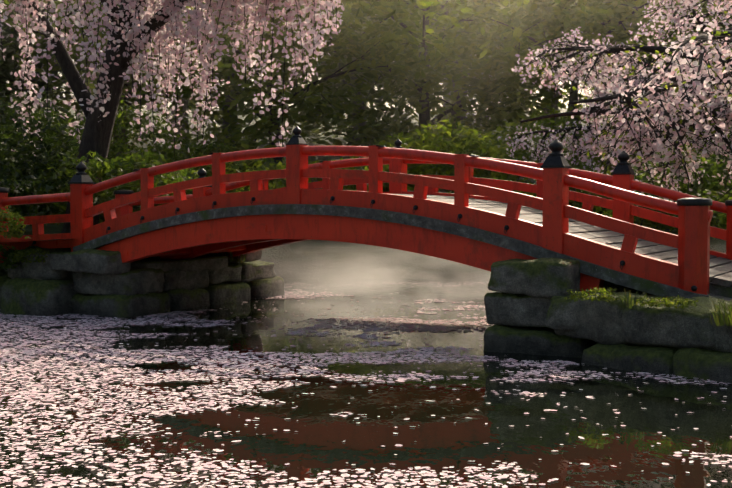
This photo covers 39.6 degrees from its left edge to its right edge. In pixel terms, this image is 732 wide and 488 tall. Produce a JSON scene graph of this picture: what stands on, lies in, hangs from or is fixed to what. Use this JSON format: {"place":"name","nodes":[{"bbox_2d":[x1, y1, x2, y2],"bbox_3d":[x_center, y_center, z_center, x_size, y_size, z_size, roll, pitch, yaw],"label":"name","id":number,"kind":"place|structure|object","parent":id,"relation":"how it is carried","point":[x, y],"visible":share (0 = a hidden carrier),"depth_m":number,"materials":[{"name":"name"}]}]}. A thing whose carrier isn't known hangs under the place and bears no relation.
{"place":"outdoors","nodes":[
{"label":"outdoors","id":0,"kind":"place"},
{"bbox_2d":[0,0,729,307],"label":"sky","id":1,"kind":"structure","parent":0,"point":[360,281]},
{"bbox_2d":[0,98,730,295],"bbox_3d":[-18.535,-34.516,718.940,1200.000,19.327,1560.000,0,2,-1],"label":"ground","id":2,"kind":"structure","parent":0,"point":[52,229],"depth_m":17.41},
{"bbox_2d":[0,6,88,113],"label":"tree","id":3,"kind":"object","parent":2,"relation":"on","point":[18,52],"depth_m":34.21,"materials":[{"name":"pink plant"}]},
{"bbox_2d":[0,0,106,132],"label":"tree","id":4,"kind":"object","parent":2,"relation":"on","point":[9,66],"depth_m":24.52,"materials":[{"name":"pink plant"}]},
{"bbox_2d":[0,6,156,162],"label":"tree","id":5,"kind":"object","parent":2,"relation":"on","point":[54,65],"depth_m":30.42,"materials":[{"name":"pink plant"}]},
{"bbox_2d":[0,0,257,157],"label":"tree","id":6,"kind":"object","parent":2,"relation":"on","point":[185,92],"depth_m":23.75,"materials":[{"name":"pink plant"}]},
{"bbox_2d":[0,0,344,232],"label":"weeping cherry","id":7,"kind":"object","parent":2,"relation":"on","point":[163,35],"depth_m":16.16,"materials":[{"name":"pink plant"}]},
{"bbox_2d":[82,4,263,149],"bbox_3d":[-6.760,-9.073,37.206,12.742,12.175,12.893,0,2,-1],"label":"tree","id":8,"kind":"object","parent":2,"relation":"on","point":[185,109],"depth_m":36.42,"materials":[{"name":"pink plant"}]},
{"bbox_2d":[166,1,348,145],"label":"tree","id":9,"kind":"object","parent":2,"relation":"on","point":[252,85],"depth_m":31.89,"materials":[{"name":"pink plant"}]},
{"bbox_2d":[140,0,462,180],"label":"tree","id":10,"kind":"object","parent":2,"relation":"on","point":[252,135],"depth_m":23.40,"materials":[{"name":"plant"}]},
{"bbox_2d":[244,0,477,145],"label":"tree","id":11,"kind":"object","parent":2,"relation":"on","point":[338,84],"depth_m":36.58,"materials":[{"name":"pink plant"}]},
{"bbox_2d":[0,101,726,308],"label":"shrubs","id":12,"kind":"object","parent":2,"relation":"on","point":[482,143],"visible":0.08,"depth_m":19.14,"materials":[{"name":"green plant"}]},
{"bbox_2d":[0,246,731,383],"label":"abutment stones","id":13,"kind":"object","parent":2,"relation":"on","point":[530,309],"visible":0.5,"depth_m":8.62,"materials":[{"name":"stone"}]},
{"bbox_2d":[0,126,731,301],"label":"bridge","id":14,"kind":"structure","parent":13,"relation":"on","point":[488,226],"depth_m":9.94,"materials":[{"name":"red paint"}]},
{"bbox_2d":[0,252,731,325],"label":"grass tufts","id":15,"kind":"object","parent":13,"relation":"on","point":[717,307],"visible":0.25,"depth_m":7.42,"materials":[{"name":"green plant"}]},
{"bbox_2d":[0,96,731,269],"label":"shrubs","id":16,"kind":"object","parent":2,"relation":"on","point":[112,166],"visible":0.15,"depth_m":15.34,"materials":[{"name":"green plant"}]},
{"bbox_2d":[0,83,731,197],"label":"dark shrubs","id":17,"kind":"object","parent":2,"relation":"on","point":[15,140],"visible":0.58,"depth_m":14.51,"materials":[{"name":"green plant"}]},
{"bbox_2d":[246,0,560,192],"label":"tree","id":18,"kind":"object","parent":2,"relation":"on","point":[449,44],"depth_m":25.37,"materials":[{"name":"plant"}]},
{"bbox_2d":[345,0,541,146],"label":"tree","id":19,"kind":"object","parent":2,"relation":"on","point":[439,9],"depth_m":32.06,"materials":[{"name":"plant"}]},
{"bbox_2d":[435,35,538,124],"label":"tree","id":20,"kind":"object","parent":2,"relation":"on","point":[446,106],"depth_m":47.59,"materials":[{"name":"plant"}]},
{"bbox_2d":[393,6,633,151],"bbox_3d":[5.998,-8.578,36.736,14.686,11.759,13.851,0,2,-1],"label":"tree","id":21,"kind":"object","parent":2,"relation":"on","point":[564,99],"depth_m":37.57,"materials":[{"name":"plant"}]},
{"bbox_2d":[417,0,713,208],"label":"tree","id":22,"kind":"object","parent":2,"relation":"on","point":[616,12],"depth_m":24.31,"materials":[{"name":"plant"}]},
{"bbox_2d":[498,0,731,183],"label":"cherry tree","id":23,"kind":"object","parent":2,"relation":"on","point":[656,18],"depth_m":17.89,"materials":[{"name":"pink plant"}]},
{"bbox_2d":[511,0,731,225],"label":"cherry tree","id":24,"kind":"object","parent":2,"relation":"on","point":[659,145],"depth_m":11.92,"materials":[{"name":"pink plant"}]},
{"bbox_2d":[578,0,731,164],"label":"tree","id":25,"kind":"object","parent":2,"relation":"on","point":[707,17],"depth_m":24.03,"materials":[{"name":"pink plant"}]},
{"bbox_2d":[626,6,702,160],"bbox_3d":[9.870,-6.487,31.468,8.991,9.502,9.086,0,2,-1],"label":"tree","id":26,"kind":"object","parent":2,"relation":"on","point":[645,31],"depth_m":30.32,"materials":[{"name":"pink plant"}]},
{"bbox_2d":[0,279,731,487],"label":"pond water","id":27,"kind":"structure","parent":0,"point":[315,444],"depth_m":6.18,"materials":[{"name":"grey liquid"}]},
{"bbox_2d":[0,282,731,487],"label":"floating petals","id":28,"kind":"object","parent":27,"relation":"on","point":[49,484],"visible":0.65,"depth_m":7.21,"materials":[{"name":"pink plant"}]}
]}

